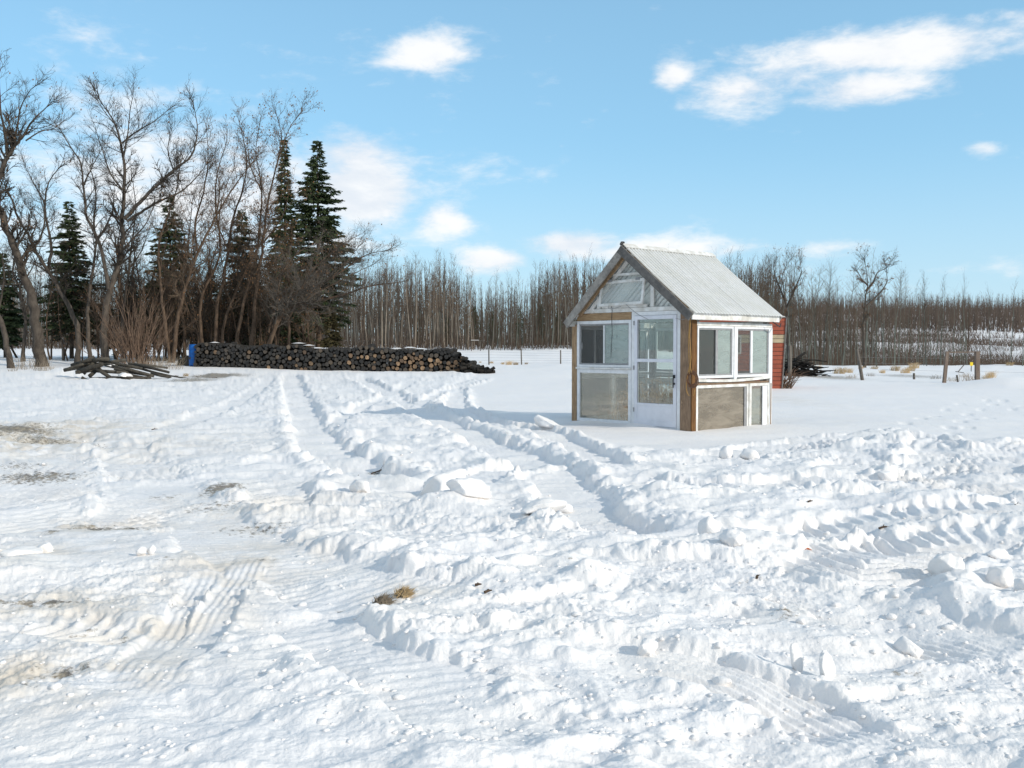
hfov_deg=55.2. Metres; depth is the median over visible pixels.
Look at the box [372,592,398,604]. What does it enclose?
grass sod
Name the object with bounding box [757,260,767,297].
aspen tree
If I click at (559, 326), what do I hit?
spruce tree
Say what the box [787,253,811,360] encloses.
aspen tree
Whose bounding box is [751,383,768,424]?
window
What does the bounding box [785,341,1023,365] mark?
undergrowth
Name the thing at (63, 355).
fence post
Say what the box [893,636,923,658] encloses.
snow chunk
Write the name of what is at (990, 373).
grass tuft
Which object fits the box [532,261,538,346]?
aspen tree
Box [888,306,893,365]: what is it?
aspen tree
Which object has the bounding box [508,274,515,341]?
aspen tree
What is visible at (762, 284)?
aspen tree
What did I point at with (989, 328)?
aspen tree
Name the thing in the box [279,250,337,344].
bare tree
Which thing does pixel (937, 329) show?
aspen tree
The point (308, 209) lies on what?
spruce tree
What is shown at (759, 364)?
window
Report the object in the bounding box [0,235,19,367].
bare tree
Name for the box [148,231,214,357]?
bare tree
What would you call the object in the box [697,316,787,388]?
red shed
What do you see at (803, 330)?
aspen tree
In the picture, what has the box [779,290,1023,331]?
hill wood
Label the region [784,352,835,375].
brush heap
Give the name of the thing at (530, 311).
aspen tree
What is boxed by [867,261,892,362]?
aspen tree
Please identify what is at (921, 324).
aspen tree
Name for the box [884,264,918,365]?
aspen tree
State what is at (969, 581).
snow chunk
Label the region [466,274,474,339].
aspen tree
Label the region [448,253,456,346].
aspen tree
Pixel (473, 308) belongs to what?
aspen tree
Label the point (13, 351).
bare tree
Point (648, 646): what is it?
snow chunk
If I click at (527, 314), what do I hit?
aspen tree
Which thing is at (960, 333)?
aspen tree
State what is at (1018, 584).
snow chunk
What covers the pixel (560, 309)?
aspen tree
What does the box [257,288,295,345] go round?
bare tree
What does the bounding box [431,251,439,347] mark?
aspen tree
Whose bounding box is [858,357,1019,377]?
wire fence
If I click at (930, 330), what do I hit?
aspen tree
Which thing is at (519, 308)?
aspen tree
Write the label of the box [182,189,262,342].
bare tree
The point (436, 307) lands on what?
aspen tree
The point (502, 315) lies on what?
aspen tree
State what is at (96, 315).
bare tree
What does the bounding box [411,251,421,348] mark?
aspen tree
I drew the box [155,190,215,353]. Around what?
bare tree
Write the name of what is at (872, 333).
aspen tree
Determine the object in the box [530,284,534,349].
aspen tree
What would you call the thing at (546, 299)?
aspen tree
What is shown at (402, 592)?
grass sod
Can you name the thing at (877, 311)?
aspen tree
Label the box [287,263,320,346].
bare tree
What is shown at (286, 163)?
spruce tree
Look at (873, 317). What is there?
aspen tree
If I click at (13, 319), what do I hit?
spruce tree
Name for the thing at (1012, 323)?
aspen tree
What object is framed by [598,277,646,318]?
vent window
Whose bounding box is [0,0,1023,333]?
sky
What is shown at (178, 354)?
bare tree
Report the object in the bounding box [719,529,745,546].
snow chunk
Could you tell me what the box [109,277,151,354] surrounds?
spruce tree
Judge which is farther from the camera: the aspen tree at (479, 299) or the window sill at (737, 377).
the aspen tree at (479, 299)
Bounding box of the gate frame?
[942,351,979,382]
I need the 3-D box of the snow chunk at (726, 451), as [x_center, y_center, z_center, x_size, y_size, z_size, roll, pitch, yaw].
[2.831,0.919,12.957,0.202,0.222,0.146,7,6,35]
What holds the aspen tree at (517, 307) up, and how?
on the snow ground
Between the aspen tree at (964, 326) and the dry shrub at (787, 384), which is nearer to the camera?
the dry shrub at (787, 384)
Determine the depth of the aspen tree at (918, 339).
83.99 m
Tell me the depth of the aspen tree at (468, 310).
108.76 m
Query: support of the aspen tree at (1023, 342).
on the snow ground
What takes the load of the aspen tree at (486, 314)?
on the snow ground
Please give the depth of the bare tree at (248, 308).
57.71 m
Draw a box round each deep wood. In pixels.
[0,250,1006,364]
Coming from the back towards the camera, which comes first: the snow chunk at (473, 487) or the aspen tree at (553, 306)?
the aspen tree at (553, 306)
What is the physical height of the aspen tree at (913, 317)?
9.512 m
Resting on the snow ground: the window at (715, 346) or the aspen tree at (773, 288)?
the aspen tree at (773, 288)
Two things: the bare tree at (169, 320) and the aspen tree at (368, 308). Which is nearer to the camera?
the bare tree at (169, 320)
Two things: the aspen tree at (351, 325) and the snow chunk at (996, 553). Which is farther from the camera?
the aspen tree at (351, 325)
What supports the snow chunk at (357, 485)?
on the snow ground
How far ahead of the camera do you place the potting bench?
20.78 m
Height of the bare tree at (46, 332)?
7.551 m
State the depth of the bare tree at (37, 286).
63.02 m
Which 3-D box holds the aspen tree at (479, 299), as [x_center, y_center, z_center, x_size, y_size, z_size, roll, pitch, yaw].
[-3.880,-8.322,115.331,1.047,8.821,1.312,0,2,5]
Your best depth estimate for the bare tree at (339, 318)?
61.84 m
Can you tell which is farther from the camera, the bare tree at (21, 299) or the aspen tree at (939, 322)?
the aspen tree at (939, 322)
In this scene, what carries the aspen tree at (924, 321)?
on the snow ground
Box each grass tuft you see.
[832,367,848,373]
[891,365,899,370]
[900,367,915,372]
[908,362,920,367]
[959,373,980,380]
[984,371,997,377]
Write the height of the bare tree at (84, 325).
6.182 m
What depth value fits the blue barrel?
51.40 m
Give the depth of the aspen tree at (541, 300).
113.56 m
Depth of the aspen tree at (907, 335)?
89.73 m
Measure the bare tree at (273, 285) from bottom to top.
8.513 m
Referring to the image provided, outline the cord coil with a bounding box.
[686,318,698,395]
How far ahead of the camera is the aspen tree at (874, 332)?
86.08 m
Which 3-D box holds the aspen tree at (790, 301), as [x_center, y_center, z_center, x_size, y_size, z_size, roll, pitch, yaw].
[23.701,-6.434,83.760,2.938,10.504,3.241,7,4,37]
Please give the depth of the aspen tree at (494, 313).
108.03 m
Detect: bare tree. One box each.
[0,48,81,366]
[0,139,87,361]
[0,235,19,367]
[1,197,58,361]
[1,297,21,357]
[10,252,49,357]
[30,66,224,356]
[34,241,85,359]
[47,262,98,360]
[65,139,131,357]
[72,271,125,357]
[73,254,120,358]
[79,227,154,360]
[86,206,188,356]
[95,255,147,359]
[106,154,161,362]
[118,250,182,360]
[137,251,214,359]
[142,106,266,362]
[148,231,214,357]
[150,175,219,358]
[150,264,185,360]
[151,95,286,342]
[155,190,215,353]
[169,266,219,344]
[175,202,242,340]
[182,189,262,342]
[183,253,232,343]
[189,278,235,342]
[204,226,268,344]
[210,271,253,342]
[211,243,279,344]
[214,204,299,345]
[228,265,299,345]
[231,86,324,344]
[244,271,272,345]
[250,219,353,344]
[250,229,301,343]
[257,217,418,343]
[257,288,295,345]
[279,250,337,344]
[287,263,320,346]
[310,295,360,348]
[766,243,808,360]
[846,243,901,367]
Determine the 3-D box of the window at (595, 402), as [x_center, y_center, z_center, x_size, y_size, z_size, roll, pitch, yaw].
[1.822,0.233,19.349,0.060,1.044,1.433,-2,3,-42]
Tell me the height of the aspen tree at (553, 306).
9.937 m
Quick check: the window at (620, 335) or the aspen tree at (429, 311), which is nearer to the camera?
the window at (620, 335)
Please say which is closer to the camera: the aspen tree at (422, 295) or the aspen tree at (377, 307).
the aspen tree at (377, 307)
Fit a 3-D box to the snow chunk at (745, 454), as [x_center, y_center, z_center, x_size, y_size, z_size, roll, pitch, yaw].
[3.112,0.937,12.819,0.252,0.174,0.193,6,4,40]
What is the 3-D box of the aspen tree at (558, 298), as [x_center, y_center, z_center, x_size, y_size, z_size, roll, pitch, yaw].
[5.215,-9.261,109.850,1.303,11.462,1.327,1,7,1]
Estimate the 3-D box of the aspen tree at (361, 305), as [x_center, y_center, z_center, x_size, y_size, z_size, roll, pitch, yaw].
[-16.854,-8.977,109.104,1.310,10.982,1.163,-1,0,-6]
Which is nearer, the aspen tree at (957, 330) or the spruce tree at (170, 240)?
the spruce tree at (170, 240)
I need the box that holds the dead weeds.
[614,370,699,420]
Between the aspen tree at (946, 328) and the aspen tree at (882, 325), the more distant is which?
the aspen tree at (946, 328)
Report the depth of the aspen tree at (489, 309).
112.00 m
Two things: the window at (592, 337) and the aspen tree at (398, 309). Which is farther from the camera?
the aspen tree at (398, 309)
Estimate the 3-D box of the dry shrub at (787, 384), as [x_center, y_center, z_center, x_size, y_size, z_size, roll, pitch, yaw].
[10.601,-0.324,36.697,1.190,1.034,0.317,0,2,0]
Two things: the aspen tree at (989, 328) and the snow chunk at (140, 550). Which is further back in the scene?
the aspen tree at (989, 328)
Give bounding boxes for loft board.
[639,319,710,321]
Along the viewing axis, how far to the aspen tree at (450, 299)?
114.92 m
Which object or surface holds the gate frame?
on the snow ground
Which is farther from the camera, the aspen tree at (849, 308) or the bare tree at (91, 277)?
the aspen tree at (849, 308)
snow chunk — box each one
[0,546,42,556]
[37,542,53,552]
[136,546,146,555]
[147,544,155,554]
[227,646,238,652]
[349,479,369,492]
[420,468,466,494]
[446,478,491,498]
[520,498,566,513]
[534,415,560,427]
[556,503,572,512]
[625,531,636,534]
[637,638,657,656]
[698,516,720,533]
[712,676,731,685]
[719,445,732,458]
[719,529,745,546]
[739,449,759,459]
[749,593,771,599]
[790,643,802,671]
[796,618,804,624]
[819,650,835,675]
[877,470,896,481]
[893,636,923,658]
[915,680,926,684]
[927,553,964,575]
[955,577,975,583]
[985,565,1012,587]
[987,548,1008,558]
[1014,578,1023,590]
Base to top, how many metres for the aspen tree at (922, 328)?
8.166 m
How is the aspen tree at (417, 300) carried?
on the snow ground
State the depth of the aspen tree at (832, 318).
77.60 m
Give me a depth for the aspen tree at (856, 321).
81.17 m
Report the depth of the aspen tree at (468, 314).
106.78 m
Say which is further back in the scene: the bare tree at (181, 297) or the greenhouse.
the bare tree at (181, 297)
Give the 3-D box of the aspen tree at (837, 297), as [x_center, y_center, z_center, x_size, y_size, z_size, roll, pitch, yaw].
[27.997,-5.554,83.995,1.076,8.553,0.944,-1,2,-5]
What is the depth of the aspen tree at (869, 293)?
78.23 m
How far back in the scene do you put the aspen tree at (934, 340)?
76.51 m
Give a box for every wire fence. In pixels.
[308,346,571,364]
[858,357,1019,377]
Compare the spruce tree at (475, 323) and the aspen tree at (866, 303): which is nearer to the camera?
the aspen tree at (866, 303)
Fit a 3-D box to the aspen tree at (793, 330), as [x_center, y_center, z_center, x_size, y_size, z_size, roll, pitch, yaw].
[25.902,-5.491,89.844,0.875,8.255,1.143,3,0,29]
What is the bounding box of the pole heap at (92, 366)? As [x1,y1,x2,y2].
[63,355,216,379]
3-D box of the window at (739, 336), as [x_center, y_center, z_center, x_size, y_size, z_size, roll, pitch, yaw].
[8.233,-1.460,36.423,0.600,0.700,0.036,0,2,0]
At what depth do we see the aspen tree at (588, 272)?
115.11 m
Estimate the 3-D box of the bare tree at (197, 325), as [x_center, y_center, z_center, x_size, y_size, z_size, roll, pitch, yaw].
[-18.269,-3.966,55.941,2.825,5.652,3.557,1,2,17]
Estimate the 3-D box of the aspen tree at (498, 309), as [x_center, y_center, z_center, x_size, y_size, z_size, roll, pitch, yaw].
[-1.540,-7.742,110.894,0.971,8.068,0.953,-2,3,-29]
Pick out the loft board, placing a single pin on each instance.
(659, 320)
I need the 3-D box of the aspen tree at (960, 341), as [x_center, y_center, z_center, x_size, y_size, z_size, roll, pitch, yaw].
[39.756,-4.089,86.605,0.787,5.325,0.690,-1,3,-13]
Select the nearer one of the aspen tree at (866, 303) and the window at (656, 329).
the window at (656, 329)
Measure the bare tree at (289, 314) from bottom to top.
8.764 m
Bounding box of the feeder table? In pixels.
[469,340,481,350]
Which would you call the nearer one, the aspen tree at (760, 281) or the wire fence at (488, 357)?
the wire fence at (488, 357)
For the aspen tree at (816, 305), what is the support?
on the snow ground
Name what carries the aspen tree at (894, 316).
on the snow ground
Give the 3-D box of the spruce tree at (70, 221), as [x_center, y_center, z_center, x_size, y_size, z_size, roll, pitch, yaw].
[-28.002,-6.499,61.798,5.847,10.142,4.245,0,2,-1]
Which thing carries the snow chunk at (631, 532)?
on the snow ground
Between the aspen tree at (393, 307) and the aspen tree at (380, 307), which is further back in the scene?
the aspen tree at (393, 307)
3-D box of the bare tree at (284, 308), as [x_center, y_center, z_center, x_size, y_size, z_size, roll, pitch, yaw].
[-9.548,-5.037,53.724,9.075,8.782,4.519,0,2,0]
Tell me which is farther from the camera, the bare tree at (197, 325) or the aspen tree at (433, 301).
the aspen tree at (433, 301)
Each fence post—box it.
[61,340,64,360]
[788,346,791,378]
[856,349,863,379]
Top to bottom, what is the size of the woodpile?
1.831 m
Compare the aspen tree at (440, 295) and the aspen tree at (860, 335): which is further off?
the aspen tree at (440, 295)
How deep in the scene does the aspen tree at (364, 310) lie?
113.14 m
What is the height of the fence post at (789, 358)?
1.760 m
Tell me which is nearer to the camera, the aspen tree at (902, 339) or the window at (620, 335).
the window at (620, 335)
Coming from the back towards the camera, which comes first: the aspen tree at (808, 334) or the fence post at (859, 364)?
the aspen tree at (808, 334)
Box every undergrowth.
[9,298,834,363]
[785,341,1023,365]
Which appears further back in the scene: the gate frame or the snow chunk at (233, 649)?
the gate frame
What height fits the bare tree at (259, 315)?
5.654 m
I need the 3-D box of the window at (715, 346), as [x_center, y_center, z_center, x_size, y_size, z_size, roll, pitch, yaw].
[3.770,-0.593,18.196,1.125,0.967,0.060,-2,3,-42]
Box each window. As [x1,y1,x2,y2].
[577,320,631,367]
[577,369,630,422]
[582,327,612,367]
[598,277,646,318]
[613,328,647,371]
[613,375,647,413]
[655,328,672,371]
[655,375,705,388]
[696,383,748,430]
[697,326,733,378]
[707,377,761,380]
[737,327,769,376]
[738,335,740,353]
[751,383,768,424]
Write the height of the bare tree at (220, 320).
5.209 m
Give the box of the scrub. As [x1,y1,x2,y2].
[8,354,186,369]
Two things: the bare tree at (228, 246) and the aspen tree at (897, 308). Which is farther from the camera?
the aspen tree at (897, 308)
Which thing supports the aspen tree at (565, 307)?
on the snow ground
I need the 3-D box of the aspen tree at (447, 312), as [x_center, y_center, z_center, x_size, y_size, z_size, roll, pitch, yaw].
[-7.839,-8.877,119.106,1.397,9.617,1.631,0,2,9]
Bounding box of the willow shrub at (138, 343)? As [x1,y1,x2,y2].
[73,281,195,367]
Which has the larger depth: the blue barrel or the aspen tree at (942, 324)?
the aspen tree at (942, 324)
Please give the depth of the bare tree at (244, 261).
62.28 m
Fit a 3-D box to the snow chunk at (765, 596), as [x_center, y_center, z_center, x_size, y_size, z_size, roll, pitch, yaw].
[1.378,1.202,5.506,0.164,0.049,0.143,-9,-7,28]
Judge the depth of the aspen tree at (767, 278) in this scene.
80.54 m
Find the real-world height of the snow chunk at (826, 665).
0.157 m
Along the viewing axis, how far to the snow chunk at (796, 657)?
4.37 m
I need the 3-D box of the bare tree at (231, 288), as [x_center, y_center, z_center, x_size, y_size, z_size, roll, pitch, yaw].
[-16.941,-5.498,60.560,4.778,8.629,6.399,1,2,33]
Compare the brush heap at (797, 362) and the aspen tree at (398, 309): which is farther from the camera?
the aspen tree at (398, 309)
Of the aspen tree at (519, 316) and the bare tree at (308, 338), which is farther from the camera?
the aspen tree at (519, 316)
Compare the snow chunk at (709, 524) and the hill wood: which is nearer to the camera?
the snow chunk at (709, 524)
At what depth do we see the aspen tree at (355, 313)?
114.99 m
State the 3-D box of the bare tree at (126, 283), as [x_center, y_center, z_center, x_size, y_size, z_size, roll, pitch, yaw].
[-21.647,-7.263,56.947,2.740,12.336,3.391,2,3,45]
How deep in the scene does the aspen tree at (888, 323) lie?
92.78 m
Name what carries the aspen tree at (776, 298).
on the snow ground
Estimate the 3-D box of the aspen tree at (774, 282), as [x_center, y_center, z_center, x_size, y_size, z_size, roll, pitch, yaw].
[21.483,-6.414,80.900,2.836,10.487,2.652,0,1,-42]
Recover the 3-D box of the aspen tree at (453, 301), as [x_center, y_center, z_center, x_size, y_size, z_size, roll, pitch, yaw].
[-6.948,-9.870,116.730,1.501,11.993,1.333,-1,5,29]
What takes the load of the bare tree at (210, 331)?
on the snow ground
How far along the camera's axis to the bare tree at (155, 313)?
58.71 m
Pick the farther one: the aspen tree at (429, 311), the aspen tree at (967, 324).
the aspen tree at (429, 311)
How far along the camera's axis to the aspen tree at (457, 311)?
116.54 m
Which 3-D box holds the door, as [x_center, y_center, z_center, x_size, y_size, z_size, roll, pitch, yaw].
[2.676,-0.245,18.346,0.110,2.081,1.019,-2,3,-42]
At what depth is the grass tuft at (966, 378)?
44.96 m
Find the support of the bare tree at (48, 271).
on the snow ground
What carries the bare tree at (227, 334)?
on the snow ground
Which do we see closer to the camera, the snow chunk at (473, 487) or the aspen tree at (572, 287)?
the snow chunk at (473, 487)
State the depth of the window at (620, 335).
19.13 m
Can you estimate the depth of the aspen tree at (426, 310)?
114.74 m
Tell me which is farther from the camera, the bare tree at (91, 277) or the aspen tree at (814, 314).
the aspen tree at (814, 314)
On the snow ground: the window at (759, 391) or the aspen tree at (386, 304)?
the aspen tree at (386, 304)
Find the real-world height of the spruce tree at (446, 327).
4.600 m
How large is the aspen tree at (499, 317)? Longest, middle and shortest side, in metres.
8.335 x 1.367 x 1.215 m
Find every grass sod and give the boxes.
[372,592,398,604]
[391,584,418,597]
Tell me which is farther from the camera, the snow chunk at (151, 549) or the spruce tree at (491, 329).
the spruce tree at (491, 329)
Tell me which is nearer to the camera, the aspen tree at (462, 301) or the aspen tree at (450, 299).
the aspen tree at (462, 301)
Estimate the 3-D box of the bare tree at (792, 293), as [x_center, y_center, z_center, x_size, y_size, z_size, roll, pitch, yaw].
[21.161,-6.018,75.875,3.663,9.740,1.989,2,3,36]
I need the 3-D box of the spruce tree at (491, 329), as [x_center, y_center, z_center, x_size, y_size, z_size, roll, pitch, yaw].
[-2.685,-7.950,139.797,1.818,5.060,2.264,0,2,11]
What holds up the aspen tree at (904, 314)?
on the snow ground
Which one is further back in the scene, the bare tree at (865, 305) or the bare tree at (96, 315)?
the bare tree at (865, 305)
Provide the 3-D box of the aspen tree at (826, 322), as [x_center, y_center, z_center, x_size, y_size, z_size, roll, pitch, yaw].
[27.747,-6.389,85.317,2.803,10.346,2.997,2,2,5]
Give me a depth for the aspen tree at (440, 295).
106.01 m
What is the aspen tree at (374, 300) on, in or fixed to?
on the snow ground
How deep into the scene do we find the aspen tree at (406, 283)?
117.42 m
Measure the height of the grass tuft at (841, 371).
0.515 m
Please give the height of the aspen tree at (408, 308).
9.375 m
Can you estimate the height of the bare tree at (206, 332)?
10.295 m
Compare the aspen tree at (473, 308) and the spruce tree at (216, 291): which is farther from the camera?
the aspen tree at (473, 308)
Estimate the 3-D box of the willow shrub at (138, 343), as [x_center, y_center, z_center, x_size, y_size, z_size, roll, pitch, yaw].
[-19.638,-3.217,50.803,5.744,4.901,5.216,-2,3,-36]
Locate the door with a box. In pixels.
[633,315,676,427]
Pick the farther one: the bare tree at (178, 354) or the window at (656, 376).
the bare tree at (178, 354)
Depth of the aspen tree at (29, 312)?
105.99 m
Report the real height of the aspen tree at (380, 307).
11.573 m
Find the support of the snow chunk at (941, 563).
on the snow ground
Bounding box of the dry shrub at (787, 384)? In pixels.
[783,366,809,388]
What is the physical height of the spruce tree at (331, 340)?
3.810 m
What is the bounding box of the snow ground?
[0,311,1023,767]
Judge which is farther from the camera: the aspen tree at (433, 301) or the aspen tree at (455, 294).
the aspen tree at (433, 301)
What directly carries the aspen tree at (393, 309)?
on the snow ground
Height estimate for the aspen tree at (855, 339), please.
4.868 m
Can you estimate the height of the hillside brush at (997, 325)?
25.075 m
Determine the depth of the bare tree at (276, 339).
57.26 m
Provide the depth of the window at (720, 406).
18.39 m
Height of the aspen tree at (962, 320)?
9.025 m
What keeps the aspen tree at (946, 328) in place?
on the snow ground
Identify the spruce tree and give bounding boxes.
[0,253,28,357]
[20,201,116,358]
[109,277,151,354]
[127,196,214,343]
[187,270,229,343]
[212,209,273,344]
[256,139,318,347]
[269,141,362,348]
[316,306,343,347]
[444,317,448,344]
[469,306,480,339]
[488,311,497,344]
[512,308,527,343]
[535,304,544,344]
[554,311,562,343]
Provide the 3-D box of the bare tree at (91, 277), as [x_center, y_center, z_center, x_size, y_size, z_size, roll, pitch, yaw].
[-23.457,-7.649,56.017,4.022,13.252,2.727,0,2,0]
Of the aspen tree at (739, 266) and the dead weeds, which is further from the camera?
the aspen tree at (739, 266)
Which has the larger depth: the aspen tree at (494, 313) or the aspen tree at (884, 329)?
the aspen tree at (494, 313)
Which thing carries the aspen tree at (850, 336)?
on the snow ground
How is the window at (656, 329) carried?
in the greenhouse
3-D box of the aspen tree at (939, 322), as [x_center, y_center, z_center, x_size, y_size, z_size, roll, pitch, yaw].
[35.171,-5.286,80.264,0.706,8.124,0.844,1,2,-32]
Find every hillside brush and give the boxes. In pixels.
[551,304,1023,333]
[657,328,1023,364]
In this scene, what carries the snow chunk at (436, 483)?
on the snow ground
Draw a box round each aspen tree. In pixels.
[25,270,34,348]
[345,299,347,346]
[349,287,354,344]
[350,266,357,341]
[350,269,356,346]
[356,263,365,332]
[360,266,367,344]
[363,269,373,343]
[369,259,379,343]
[373,276,381,334]
[378,252,385,347]
[381,257,394,347]
[388,251,396,346]
[389,271,397,337]
[392,271,396,341]
[394,273,404,343]
[397,265,411,345]
[400,255,410,347]
[403,255,411,348]
[404,273,410,344]
[410,261,420,318]
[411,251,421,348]
[413,257,421,347]
[417,259,429,330]
[422,273,435,347]
[424,270,433,342]
[426,275,432,348]
[430,261,436,340]
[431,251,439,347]
[432,255,440,348]
[435,255,448,347]
[436,253,446,345]
[437,249,443,346]
[445,279,449,345]
[446,266,452,347]
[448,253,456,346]
[448,259,460,348]
[449,252,458,338]
[454,283,463,347]
[459,268,464,349]
[463,267,475,346]
[466,270,473,348]
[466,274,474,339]
[467,281,472,348]
[475,282,480,319]
[482,287,490,346]
[486,276,492,344]
[491,270,500,349]
[495,283,500,348]
[496,281,503,347]
[499,282,505,349]
[504,276,509,344]
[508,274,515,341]
[514,282,520,348]
[516,270,522,345]
[518,291,523,344]
[525,288,529,344]
[529,279,534,347]
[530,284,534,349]
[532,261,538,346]
[539,264,545,340]
[544,273,550,316]
[548,268,558,348]
[556,258,563,347]
[557,264,564,347]
[560,258,569,346]
[564,267,573,346]
[568,262,578,348]
[569,255,576,320]
[583,243,591,293]
[734,251,743,278]
[757,256,781,312]
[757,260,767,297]
[759,266,768,298]
[764,249,785,313]
[768,250,781,309]
[772,254,809,345]
[773,268,783,313]
[776,254,808,363]
[782,259,788,315]
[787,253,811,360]
[788,287,797,334]
[793,292,798,357]
[801,309,806,346]
[802,264,827,361]
[802,269,822,357]
[805,315,809,358]
[812,277,819,363]
[812,288,817,359]
[817,259,846,364]
[819,270,842,364]
[824,287,832,364]
[827,277,838,364]
[834,279,842,363]
[835,263,866,365]
[838,302,844,365]
[850,309,853,364]
[853,256,884,364]
[853,277,860,364]
[853,308,856,365]
[858,305,862,351]
[863,247,875,351]
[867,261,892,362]
[870,286,875,341]
[870,292,879,365]
[871,300,879,361]
[873,259,883,365]
[878,283,887,362]
[879,291,886,365]
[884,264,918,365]
[885,307,890,341]
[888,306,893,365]
[892,282,899,362]
[896,308,900,363]
[897,270,905,364]
[900,315,903,359]
[902,269,908,364]
[906,307,911,361]
[911,280,918,354]
[915,296,922,364]
[916,301,920,363]
[918,275,930,365]
[918,287,924,362]
[919,273,928,364]
[927,299,932,362]
[932,312,936,365]
[935,277,946,365]
[935,298,942,362]
[938,285,948,364]
[941,294,950,364]
[949,291,958,363]
[955,292,960,360]
[957,294,963,362]
[958,319,962,362]
[960,269,967,362]
[960,284,969,364]
[965,300,972,355]
[984,283,992,364]
[1008,276,1018,363]
[1019,303,1023,365]
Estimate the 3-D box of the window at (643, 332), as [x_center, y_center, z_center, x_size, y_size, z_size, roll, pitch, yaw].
[2.569,-0.736,21.165,1.100,0.950,0.040,-2,3,-42]
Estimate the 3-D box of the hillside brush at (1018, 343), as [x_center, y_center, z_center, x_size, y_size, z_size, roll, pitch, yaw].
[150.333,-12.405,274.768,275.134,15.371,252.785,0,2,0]
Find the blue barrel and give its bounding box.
[189,344,195,365]
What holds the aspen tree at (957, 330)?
on the snow ground
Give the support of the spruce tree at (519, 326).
on the snow ground
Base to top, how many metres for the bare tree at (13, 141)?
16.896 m
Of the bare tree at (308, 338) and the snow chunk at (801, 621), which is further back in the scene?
the bare tree at (308, 338)
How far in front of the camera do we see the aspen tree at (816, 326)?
77.79 m
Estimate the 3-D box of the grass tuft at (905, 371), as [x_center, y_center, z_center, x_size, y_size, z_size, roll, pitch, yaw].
[24.088,-0.868,59.499,1.224,0.491,0.693,0,2,-12]
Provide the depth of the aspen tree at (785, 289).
112.67 m
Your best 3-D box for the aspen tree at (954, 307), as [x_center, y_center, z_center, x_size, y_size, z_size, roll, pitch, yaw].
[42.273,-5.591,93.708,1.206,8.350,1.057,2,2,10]
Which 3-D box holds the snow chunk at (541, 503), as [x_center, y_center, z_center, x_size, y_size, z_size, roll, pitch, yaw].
[0.265,1.006,8.046,0.395,0.137,0.268,-3,-5,-30]
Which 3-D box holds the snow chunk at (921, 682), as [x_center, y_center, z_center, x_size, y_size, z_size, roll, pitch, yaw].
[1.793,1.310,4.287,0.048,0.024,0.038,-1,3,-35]
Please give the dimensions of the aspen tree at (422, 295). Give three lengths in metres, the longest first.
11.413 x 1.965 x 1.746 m
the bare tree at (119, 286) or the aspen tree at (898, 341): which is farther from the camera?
the aspen tree at (898, 341)
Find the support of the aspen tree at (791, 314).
on the snow ground
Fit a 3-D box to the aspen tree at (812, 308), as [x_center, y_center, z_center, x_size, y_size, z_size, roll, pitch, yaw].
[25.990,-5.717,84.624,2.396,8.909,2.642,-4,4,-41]
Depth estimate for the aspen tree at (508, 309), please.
117.15 m
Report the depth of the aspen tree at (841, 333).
94.29 m
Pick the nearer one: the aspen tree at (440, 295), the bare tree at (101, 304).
the bare tree at (101, 304)
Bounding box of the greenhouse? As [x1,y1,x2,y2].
[563,241,781,430]
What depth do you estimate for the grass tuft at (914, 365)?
68.93 m
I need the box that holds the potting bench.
[639,378,719,397]
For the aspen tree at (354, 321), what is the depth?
107.53 m
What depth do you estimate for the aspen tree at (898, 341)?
81.15 m
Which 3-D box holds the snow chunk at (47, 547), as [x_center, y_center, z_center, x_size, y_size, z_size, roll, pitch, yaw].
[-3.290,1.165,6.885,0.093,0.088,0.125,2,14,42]
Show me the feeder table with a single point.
(475, 340)
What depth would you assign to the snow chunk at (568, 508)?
9.11 m
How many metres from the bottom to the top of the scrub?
1.021 m
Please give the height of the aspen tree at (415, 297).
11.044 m
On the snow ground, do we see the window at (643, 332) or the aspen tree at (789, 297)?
the aspen tree at (789, 297)
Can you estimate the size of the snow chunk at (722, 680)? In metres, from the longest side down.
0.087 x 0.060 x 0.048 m
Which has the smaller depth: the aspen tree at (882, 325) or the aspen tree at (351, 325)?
the aspen tree at (882, 325)
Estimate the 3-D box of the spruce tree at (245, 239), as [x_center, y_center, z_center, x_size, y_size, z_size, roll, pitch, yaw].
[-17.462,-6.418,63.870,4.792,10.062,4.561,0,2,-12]
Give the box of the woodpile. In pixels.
[193,342,494,373]
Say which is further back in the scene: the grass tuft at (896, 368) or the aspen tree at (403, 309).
the aspen tree at (403, 309)
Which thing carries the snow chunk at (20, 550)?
on the snow ground
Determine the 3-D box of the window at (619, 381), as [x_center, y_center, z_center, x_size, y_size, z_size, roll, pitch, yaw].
[2.569,0.298,21.202,1.100,0.980,0.040,-2,3,-42]
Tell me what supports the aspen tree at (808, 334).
on the snow ground
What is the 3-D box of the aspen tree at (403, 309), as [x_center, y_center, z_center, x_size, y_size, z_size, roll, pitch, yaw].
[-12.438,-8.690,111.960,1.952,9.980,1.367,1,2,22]
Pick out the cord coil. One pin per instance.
(694, 373)
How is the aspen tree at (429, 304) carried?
on the snow ground

